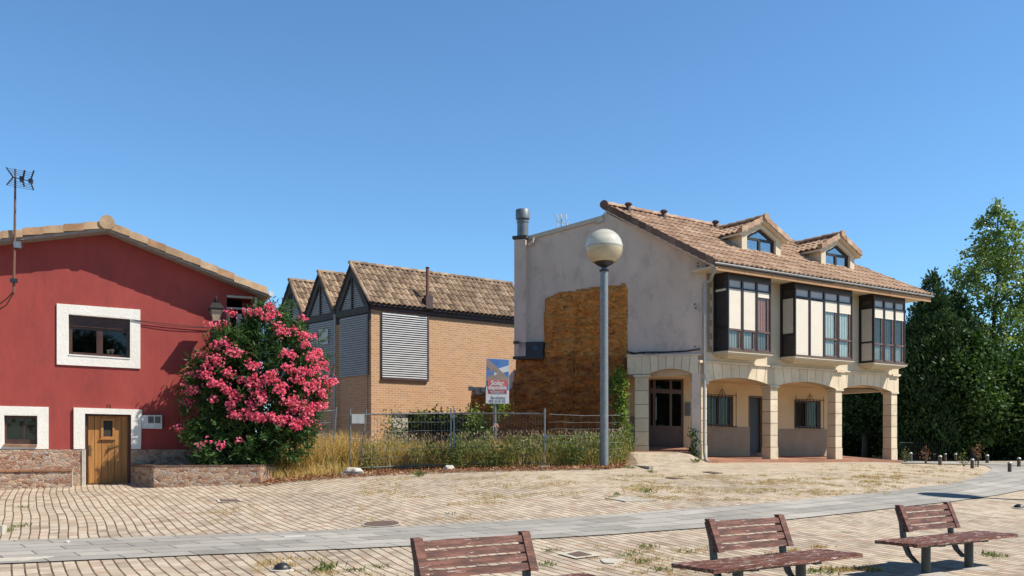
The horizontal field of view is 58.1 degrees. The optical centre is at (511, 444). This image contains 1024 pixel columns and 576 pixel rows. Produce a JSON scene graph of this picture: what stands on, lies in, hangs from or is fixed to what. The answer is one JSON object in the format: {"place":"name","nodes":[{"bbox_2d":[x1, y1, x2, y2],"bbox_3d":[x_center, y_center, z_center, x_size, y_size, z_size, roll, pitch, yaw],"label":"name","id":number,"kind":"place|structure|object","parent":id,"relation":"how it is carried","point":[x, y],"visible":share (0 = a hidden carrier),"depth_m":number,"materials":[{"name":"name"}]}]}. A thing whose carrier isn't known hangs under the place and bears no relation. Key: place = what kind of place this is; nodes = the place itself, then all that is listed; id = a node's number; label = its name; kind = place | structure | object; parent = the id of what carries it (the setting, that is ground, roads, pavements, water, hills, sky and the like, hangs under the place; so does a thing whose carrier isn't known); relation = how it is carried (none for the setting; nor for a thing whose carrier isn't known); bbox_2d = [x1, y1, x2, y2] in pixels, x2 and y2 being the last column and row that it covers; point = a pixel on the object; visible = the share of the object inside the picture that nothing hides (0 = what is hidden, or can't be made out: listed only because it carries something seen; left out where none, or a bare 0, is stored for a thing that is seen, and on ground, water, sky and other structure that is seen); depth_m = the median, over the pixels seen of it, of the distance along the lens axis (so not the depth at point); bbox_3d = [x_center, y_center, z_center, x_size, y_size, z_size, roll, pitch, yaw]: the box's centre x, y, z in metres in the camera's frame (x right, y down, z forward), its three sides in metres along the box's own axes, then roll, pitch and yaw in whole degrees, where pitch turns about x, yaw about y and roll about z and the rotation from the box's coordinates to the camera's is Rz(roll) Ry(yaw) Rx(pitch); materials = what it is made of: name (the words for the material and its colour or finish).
{"place":"outdoors","nodes":[
{"label":"outdoors","id":0,"kind":"place"},
{"bbox_2d":[241,452,637,486],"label":"plot soil","id":1,"kind":"structure","parent":0,"point":[631,460],"depth_m":25.55,"materials":[{"name":"brown soil"}]},
{"bbox_2d":[297,407,336,464],"bbox_3d":[-5.665,-0.143,26.592,0.150,1.912,1.482,0,0,44],"label":"site fence","id":2,"kind":"object","parent":1,"relation":"on","point":[335,410],"visible":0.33,"depth_m":27.03,"materials":[{"name":"metal"}]},
{"bbox_2d":[341,467,363,475],"bbox_3d":[-4.406,0.764,25.438,0.621,0.272,0.386,0,0,-6],"label":"concrete foot","id":3,"kind":"object","parent":1,"relation":"on","point":[352,470],"visible":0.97,"depth_m":25.30},
{"bbox_2d":[361,409,366,462],"bbox_3d":[-4.329,-0.112,26.806,0.237,1.835,0.050,0,0,-16],"label":"leaning fence post","id":4,"kind":"object","parent":1,"relation":"on","point":[363,433],"visible":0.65,"depth_m":26.79,"materials":[{"name":"metal"}]},
{"bbox_2d":[372,405,425,445],"bbox_3d":[-3.996,-0.353,32.910,1.800,2.138,1.622,0,0,26],"label":"weedy shrub","id":5,"kind":"object","parent":1,"relation":"on","point":[393,428],"visible":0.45,"depth_m":32.90,"materials":[{"name":"green plant"}]},
{"bbox_2d":[349,408,451,467],"bbox_3d":[-3.226,-0.110,26.875,3.001,1.928,0.048,0,0,-15],"label":"site fence","id":6,"kind":"object","parent":1,"relation":"on","point":[411,448],"visible":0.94,"depth_m":26.85,"materials":[{"name":"metal"}]},
{"bbox_2d":[352,414,364,423],"bbox_3d":[-4.423,-0.737,26.501,0.365,0.268,0.008,0,0,-15],"label":"notice plate","id":7,"kind":"object","parent":6,"relation":"attached to","point":[358,418],"visible":1,"depth_m":26.50,"materials":[{"name":"white metal"}]},
{"bbox_2d":[407,403,452,441],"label":"trailing plant","id":8,"kind":"object","parent":1,"relation":"on","point":[415,415],"visible":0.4,"depth_m":41.47,"materials":[{"name":"plant"}]},
{"bbox_2d":[400,403,466,446],"bbox_3d":[-2.949,-0.421,34.092,2.835,2.214,1.737,0,0,0],"label":"bramble bush","id":9,"kind":"object","parent":1,"relation":"on","point":[436,420],"visible":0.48,"depth_m":33.96,"materials":[{"name":"green plant"}]},
{"bbox_2d":[258,461,629,485],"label":"fallen leaves","id":10,"kind":"object","parent":1,"relation":"on","point":[470,469],"visible":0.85,"depth_m":25.38,"materials":[{"name":"brown plant"}]},
{"bbox_2d":[264,428,632,478],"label":"dry grass","id":11,"kind":"structure","parent":1,"relation":"on","point":[309,463],"depth_m":26.75,"materials":[{"name":"yellow plant"}]},
{"bbox_2d":[443,465,453,470],"bbox_3d":[-1.804,0.665,26.263,0.351,0.159,0.280,0,0,21],"label":"cement lump","id":12,"kind":"object","parent":1,"relation":"on","point":[446,467],"visible":0.49,"depth_m":26.17,"materials":[{"name":"white concrete"}]},
{"bbox_2d":[438,403,477,444],"bbox_3d":[-1.737,-0.405,32.908,1.952,2.148,1.482,0,0,0],"label":"bramble bush","id":13,"kind":"object","parent":1,"relation":"on","point":[458,426],"visible":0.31,"depth_m":32.82,"materials":[{"name":"green plant"}]},
{"bbox_2d":[284,424,637,472],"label":"green weeds","id":14,"kind":"object","parent":1,"relation":"on","point":[461,446],"visible":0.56,"depth_m":27.01,"materials":[{"name":"green plant"}]},
{"bbox_2d":[311,424,625,452],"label":"seed heads","id":15,"kind":"object","parent":1,"relation":"on","point":[478,437],"visible":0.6,"depth_m":27.71,"materials":[{"name":"plant"}]},
{"bbox_2d":[447,398,514,441],"bbox_3d":[-1.025,-0.503,30.561,2.266,2.386,1.184,0,0,0],"label":"sapling","id":16,"kind":"object","parent":1,"relation":"on","point":[481,428],"visible":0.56,"depth_m":30.42,"materials":[{"name":"green plant"}]},
{"bbox_2d":[468,370,515,443],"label":"ruined wall","id":17,"kind":"structure","parent":1,"relation":"on","point":[478,394],"depth_m":32.98,"materials":[{"name":"brown brick"}]},
{"bbox_2d":[486,358,508,445],"bbox_3d":[-0.457,-0.968,28.932,0.742,3.463,0.192,0,0,0],"label":"sale board","id":18,"kind":"object","parent":1,"relation":"on","point":[497,381],"visible":0.99,"depth_m":28.92,"materials":[{"name":"metal"}]},
{"bbox_2d":[453,408,545,466],"bbox_3d":[-0.384,-0.159,26.932,2.791,1.832,0.048,0,0,14],"label":"site fence","id":19,"kind":"object","parent":1,"relation":"on","point":[535,438],"visible":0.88,"depth_m":26.73,"materials":[{"name":"metal"}]},
{"bbox_2d":[549,414,620,455],"bbox_3d":[2.117,-0.182,26.745,2.124,1.418,0.020,0,0,-8],"label":"site fence","id":20,"kind":"object","parent":1,"relation":"on","point":[586,429],"visible":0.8,"depth_m":26.74,"materials":[{"name":"metal"}]},
{"bbox_2d":[585,229,622,465],"bbox_3d":[2.587,-2.633,25.866,1.062,6.816,1.062,0,0,0],"label":"street lamp","id":21,"kind":"object","parent":1,"relation":"on","point":[604,248],"visible":1,"depth_m":25.75,"materials":[{"name":"weathered grey steel"},{"name":"milky white plastic"}]},
{"bbox_2d":[608,364,632,442],"bbox_3d":[3.488,-0.993,30.324,1.007,3.402,0.920,0,0,0],"label":"climbing plant","id":22,"kind":"object","parent":1,"relation":"on","point":[617,381],"visible":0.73,"depth_m":30.22,"materials":[{"name":"green plant"}]},
{"bbox_2d":[0,452,1023,575],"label":"ground","id":23,"kind":"structure","parent":0,"point":[96,510],"depth_m":17.53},
{"bbox_2d":[0,525,6,533],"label":"stone stub","id":24,"kind":"object","parent":23,"relation":"on","point":[3,529],"visible":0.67,"depth_m":15.44,"materials":[{"name":"grey stone"}]},
{"bbox_2d":[0,449,84,489],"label":"low stone wall","id":25,"kind":"structure","parent":23,"relation":"on","point":[13,479],"depth_m":23.48,"materials":[{"name":"stone masonry"},{"name":"terracotta"}]},
{"bbox_2d":[0,215,273,485],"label":"red house","id":26,"kind":"structure","parent":23,"relation":"on","point":[102,327],"depth_m":24.46,"materials":[{"name":"paint"}]},
{"bbox_2d":[0,167,33,309],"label":"tv aerial","id":27,"kind":"object","parent":26,"relation":"attached to","point":[16,245],"visible":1,"depth_m":23.07,"materials":[{"name":"grey metal"}]},
{"bbox_2d":[4,415,36,446],"bbox_3d":[-12.652,-0.350,23.757,0.779,0.815,0.390,0,0,-24],"label":"window","id":28,"kind":"structure","parent":26,"relation":"in","point":[19,430],"depth_m":23.85,"materials":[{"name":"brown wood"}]},
{"bbox_2d":[69,315,129,357],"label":"window","id":29,"kind":"structure","parent":26,"relation":"in","point":[94,336],"depth_m":24.81,"materials":[{"name":"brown wood"}]},
{"bbox_2d":[87,416,128,483],"bbox_3d":[-10.779,0.144,24.602,1.072,1.853,0.211,0,0,-24],"label":"door","id":30,"kind":"structure","parent":26,"relation":"in","point":[107,435],"depth_m":24.63,"materials":[{"name":"brown wood"}]},
{"bbox_2d":[208,296,224,344],"bbox_3d":[-8.120,-3.394,25.213,0.403,1.284,0.826,0,0,-24],"label":"wall lantern","id":31,"kind":"object","parent":26,"relation":"attached to","point":[216,308],"depth_m":24.91,"materials":[{"name":"black metal"}]},
{"bbox_2d":[132,463,282,487],"bbox_3d":[-7.906,1.014,24.460,3.996,0.971,2.303,0,0,-23],"label":"stone planter","id":32,"kind":"object","parent":23,"relation":"on","point":[158,476],"visible":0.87,"depth_m":23.55,"materials":[{"name":"stone masonry"},{"name":"bare soil"},{"name":"dark terracotta"}]},
{"bbox_2d":[165,291,338,472],"bbox_3d":[-6.913,-1.518,24.912,4.613,5.344,2.761,0,0,0],"label":"oleander","id":33,"kind":"object","parent":32,"relation":"in","point":[280,422],"visible":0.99,"depth_m":24.27,"materials":[{"name":"pink plant"}]},
{"bbox_2d":[217,499,241,501],"bbox_3d":[-6.187,1.237,20.212,0.525,0.060,0.664,0,0,-21],"label":"drain cover","id":34,"kind":"object","parent":23,"relation":"on","point":[229,500],"visible":1,"depth_m":20.14,"materials":[{"name":"metal"}]},
{"bbox_2d":[270,562,293,572],"bbox_3d":[-2.902,1.554,11.634,0.305,0.125,0.305,0,0,0],"label":"ground light","id":35,"kind":"object","parent":23,"relation":"on","point":[281,567],"visible":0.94,"depth_m":11.55,"materials":[{"name":"black plastic"}]},
{"bbox_2d":[362,521,400,526],"bbox_3d":[-2.298,1.394,16.221,0.692,0.051,0.692,0,0,0],"label":"manhole cover","id":36,"kind":"object","parent":23,"relation":"on","point":[380,523],"visible":1,"depth_m":16.17,"materials":[{"name":"metal"}]},
{"bbox_2d":[276,260,515,446],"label":"brick building","id":37,"kind":"structure","parent":23,"relation":"on","point":[405,340],"depth_m":41.83,"materials":[{"name":"brick"}]},
{"bbox_2d":[410,531,594,575],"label":"park bench","id":38,"kind":"object","parent":23,"relation":"on","point":[526,557],"visible":1,"depth_m":7.74,"materials":[{"name":"weathered red brown painted wood"},{"name":"grey green steel"}]},
{"bbox_2d":[7,458,1009,575],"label":"green tufts","id":39,"kind":"object","parent":23,"relation":"on","point":[417,473],"visible":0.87,"depth_m":12.61,"materials":[{"name":"green plant"}]},
{"bbox_2d":[128,464,983,575],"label":"joint weeds","id":40,"kind":"object","parent":23,"relation":"on","point":[841,569],"visible":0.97,"depth_m":20.19,"materials":[{"name":"plant"}]},
{"bbox_2d":[558,550,599,557],"bbox_3d":[0.919,1.547,12.911,0.454,0.058,0.570,0,0,-31],"label":"drain cover","id":41,"kind":"object","parent":23,"relation":"on","point":[578,554],"visible":1,"depth_m":12.88,"materials":[{"name":"metal"}]},
{"bbox_2d":[600,558,620,563],"bbox_3d":[1.329,1.575,12.386,0.276,0.049,0.406,0,0,0],"label":"cement patch","id":42,"kind":"object","parent":23,"relation":"on","point":[610,561],"visible":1,"depth_m":12.38,"materials":[{"name":"grey concrete"}]},
{"bbox_2d":[605,496,654,501],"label":"concrete slab","id":43,"kind":"structure","parent":23,"relation":"on","point":[629,499],"depth_m":18.70,"materials":[{"name":"grey concrete"}]},
{"bbox_2d":[635,465,652,468],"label":"edging kerb","id":44,"kind":"structure","parent":23,"relation":"on","point":[647,467],"depth_m":25.92,"materials":[{"name":"concrete"}]},
{"bbox_2d":[687,427,703,458],"bbox_3d":[5.937,0.079,29.985,0.543,1.321,0.881,0,0,0],"label":"dark shrub","id":45,"kind":"object","parent":23,"relation":"on","point":[692,444],"visible":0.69,"depth_m":29.95,"materials":[{"name":"green plant"}]},
{"bbox_2d":[704,471,722,473],"bbox_3d":[5.345,0.756,24.458,0.355,0.060,0.789,0,0,-16],"label":"drain cover","id":46,"kind":"object","parent":23,"relation":"on","point":[711,472],"visible":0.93,"depth_m":24.38,"materials":[{"name":"metal"}]},
{"bbox_2d":[512,200,933,462],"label":"arcaded house","id":47,"kind":"structure","parent":23,"relation":"on","point":[762,338],"depth_m":32.19,"materials":[{"name":"beige paint"}]},
{"bbox_2d":[555,214,567,226],"bbox_3d":[1.763,-7.809,32.844,0.482,0.776,0.236,0,0,0],"label":"tv aerial","id":48,"kind":"object","parent":47,"relation":"attached to","point":[561,219],"visible":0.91,"depth_m":32.73,"materials":[{"name":"metal"}]},
{"bbox_2d":[649,379,683,446],"bbox_3d":[5.371,-1.159,32.114,1.192,2.497,0.381,0,0,11],"label":"door","id":49,"kind":"structure","parent":47,"relation":"in","point":[666,396],"depth_m":32.13,"materials":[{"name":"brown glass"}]},
{"bbox_2d":[706,389,736,426],"bbox_3d":[7.657,-1.382,34.057,1.541,1.495,0.360,0,0,-34],"label":"window","id":50,"kind":"structure","parent":47,"relation":"in","point":[719,408],"depth_m":34.12,"materials":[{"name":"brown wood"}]},
{"bbox_2d":[712,272,773,360],"bbox_3d":[7.755,-4.254,30.861,2.240,2.768,1.813,0,0,0],"label":"bay window","id":51,"kind":"structure","parent":47,"relation":"in","point":[741,302],"depth_m":30.51,"materials":[{"name":"white glass"}]},
{"bbox_2d":[750,398,759,452],"bbox_3d":[9.219,-0.735,35.201,0.686,2.098,0.065,0,0,-34],"label":"door","id":52,"kind":"structure","parent":47,"relation":"in","point":[754,402],"depth_m":35.22,"materials":[{"name":"grey metal"}]},
{"bbox_2d":[794,394,824,428],"bbox_3d":[11.792,-1.350,36.837,1.766,1.484,0.360,0,0,-34],"label":"window","id":53,"kind":"structure","parent":47,"relation":"in","point":[807,414],"depth_m":36.93,"materials":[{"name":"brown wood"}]},
{"bbox_2d":[779,282,855,366],"bbox_3d":[10.966,-4.254,33.019,3.152,2.768,2.426,0,0,0],"label":"bay window","id":54,"kind":"structure","parent":47,"relation":"in","point":[816,322],"depth_m":32.55,"materials":[{"name":"white glass"}]},
{"bbox_2d":[858,294,907,370],"bbox_3d":[14.170,-4.254,35.173,2.145,2.768,1.749,0,0,0],"label":"bay window","id":55,"kind":"structure","parent":47,"relation":"in","point":[881,317],"depth_m":34.82,"materials":[{"name":"black glass"}]},
{"bbox_2d":[671,514,862,575],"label":"park bench","id":56,"kind":"object","parent":23,"relation":"on","point":[783,558],"visible":1,"depth_m":9.53,"materials":[{"name":"weathered red brown painted wood"},{"name":"grey green steel"}]},
{"bbox_2d":[841,417,882,456],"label":"hedge","id":57,"kind":"object","parent":23,"relation":"on","point":[849,440],"visible":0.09,"depth_m":54.20,"materials":[{"name":"green plant"}]},
{"bbox_2d":[842,428,882,456],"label":"shrub","id":58,"kind":"object","parent":23,"relation":"on","point":[878,452],"visible":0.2,"depth_m":54.55,"materials":[{"name":"green plant"}]},
{"bbox_2d":[841,392,900,457],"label":"leafy tree","id":59,"kind":"object","parent":23,"relation":"on","point":[855,406],"visible":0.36,"depth_m":50.19,"materials":[{"name":"green plant"}]},
{"bbox_2d":[878,305,917,454],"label":"cypress tree","id":60,"kind":"object","parent":23,"relation":"on","point":[910,318],"visible":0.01,"depth_m":50.15,"materials":[{"name":"green plant"}]},
{"bbox_2d":[901,448,910,461],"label":"weed clump","id":61,"kind":"object","parent":23,"relation":"on","point":[904,460],"visible":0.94,"depth_m":37.19,"materials":[{"name":"plant"}]},
{"bbox_2d":[862,362,951,459],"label":"leafy tree","id":62,"kind":"object","parent":23,"relation":"on","point":[903,406],"visible":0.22,"depth_m":48.17,"materials":[{"name":"green plant"}]},
{"bbox_2d":[899,442,944,460],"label":"iron railing","id":63,"kind":"object","parent":23,"relation":"on","point":[916,458],"visible":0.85,"depth_m":46.10,"materials":[{"name":"black metal"}]},
{"bbox_2d":[920,446,930,463],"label":"weed clump","id":64,"kind":"object","parent":23,"relation":"on","point":[925,456],"visible":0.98,"depth_m":38.49,"materials":[{"name":"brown plant"}]},
{"bbox_2d":[938,455,941,464],"bbox_3d":[17.309,0.660,37.269,0.159,0.451,0.155,0,0,0],"label":"bollard","id":65,"kind":"object","parent":23,"relation":"on","point":[939,459],"visible":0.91,"depth_m":37.21,"materials":[{"name":"grey metal"}]},
{"bbox_2d":[897,267,985,460],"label":"cypress tree","id":66,"kind":"object","parent":23,"relation":"on","point":[933,331],"visible":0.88,"depth_m":47.15,"materials":[{"name":"green plant"}]},
{"bbox_2d":[875,502,1017,575],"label":"park bench","id":67,"kind":"object","parent":23,"relation":"on","point":[967,539],"visible":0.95,"depth_m":11.69,"materials":[{"name":"red-brown painted weathered wood"},{"name":"grey green steel"}]},
{"bbox_2d":[956,450,968,465],"bbox_3d":[18.796,0.589,38.432,0.508,0.839,0.520,0,0,-38],"label":"weed clump","id":68,"kind":"object","parent":23,"relation":"on","point":[963,459],"visible":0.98,"depth_m":38.46,"materials":[{"name":"green plant"}]},
{"bbox_2d":[936,444,999,459],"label":"shrub","id":69,"kind":"object","parent":23,"relation":"on","point":[965,453],"visible":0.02,"depth_m":48.60,"materials":[{"name":"green plant"}]},
{"bbox_2d":[946,285,990,339],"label":"cypress tree","id":70,"kind":"object","parent":23,"relation":"on","point":[960,306],"visible":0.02,"depth_m":51.73,"materials":[{"name":"green plant"}]},
{"bbox_2d":[920,326,1023,460],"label":"leafy tree","id":71,"kind":"object","parent":23,"relation":"on","point":[978,400],"visible":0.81,"depth_m":46.41,"materials":[{"name":"green plant"}]},
{"bbox_2d":[970,458,973,468],"bbox_3d":[17.602,0.751,35.243,0.151,0.426,0.147,0,0,0],"label":"bollard","id":72,"kind":"object","parent":23,"relation":"on","point":[972,463],"visible":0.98,"depth_m":35.18,"materials":[{"name":"grey metal"}]},
{"bbox_2d":[971,441,984,466],"bbox_3d":[19.412,0.424,38.488,0.627,1.119,0.473,0,0,-37],"label":"weed clump","id":73,"kind":"object","parent":23,"relation":"on","point":[977,456],"visible":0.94,"depth_m":38.48,"materials":[{"name":"plant"}]},
{"bbox_2d":[943,196,1023,358],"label":"poplar tree","id":74,"kind":"object","parent":23,"relation":"on","point":[1003,263],"visible":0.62,"depth_m":50.33,"materials":[{"name":"green plant"}]},
{"bbox_2d":[976,408,1023,459],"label":"shrub","id":75,"kind":"object","parent":23,"relation":"on","point":[992,456],"visible":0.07,"depth_m":48.38,"materials":[{"name":"green plant"}]},
{"bbox_2d":[983,344,1023,459],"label":"leafy tree","id":76,"kind":"object","parent":23,"relation":"on","point":[1016,395],"visible":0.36,"depth_m":46.98,"materials":[{"name":"green plant"}]},
{"bbox_2d":[988,409,1023,459],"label":"shrub","id":77,"kind":"object","parent":23,"relation":"on","point":[1010,452],"visible":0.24,"depth_m":47.61,"materials":[{"name":"green plant"}]},
{"bbox_2d":[1011,504,1023,508],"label":"ground light","id":78,"kind":"object","parent":23,"relation":"on","point":[1018,506],"visible":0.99,"depth_m":18.51,"materials":[{"name":"black plastic"}]},
{"bbox_2d":[0,464,1023,562],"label":"path","id":79,"kind":"structure","parent":0,"point":[997,479],"depth_m":15.36,"materials":[{"name":"white concrete"}]},
{"bbox_2d":[0,556,53,561],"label":"cement stain","id":80,"kind":"object","parent":79,"relation":"on","point":[16,559],"visible":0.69,"depth_m":12.57,"materials":[{"name":"grey concrete"}]},
{"bbox_2d":[284,535,304,536],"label":"pale slab","id":81,"kind":"structure","parent":79,"relation":"on","point":[296,536],"depth_m":14.73,"materials":[{"name":"white stone"}]},
{"bbox_2d":[1007,462,1011,471],"bbox_3d":[17.922,0.834,33.188,0.153,0.432,0.149,0,0,0],"label":"bollard","id":82,"kind":"object","parent":79,"relation":"on","point":[1009,466],"visible":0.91,"depth_m":33.13,"materials":[{"name":"grey metal"}]},
{"bbox_2d":[1017,457,1020,466],"bbox_3d":[21.780,0.783,39.600,0.165,0.466,0.161,0,0,0],"label":"bollard","id":83,"kind":"object","parent":79,"relation":"on","point":[1018,461],"visible":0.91,"depth_m":39.54,"materials":[{"name":"grey metal"}]},
{"bbox_2d":[0,0,1023,431],"label":"sky","id":84,"kind":"structure","parent":0,"point":[267,143],"materials":[{"name":"blue"}]},
{"bbox_2d":[902,461,1023,465],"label":"path","id":85,"kind":"structure","parent":0,"point":[983,463],"depth_m":42.50,"materials":[{"name":"grey concrete"}]},
{"bbox_2d":[985,454,988,462],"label":"bollard","id":86,"kind":"object","parent":85,"relation":"on","point":[986,458],"visible":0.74,"depth_m":43.05,"materials":[{"name":"grey metal"}]}
]}

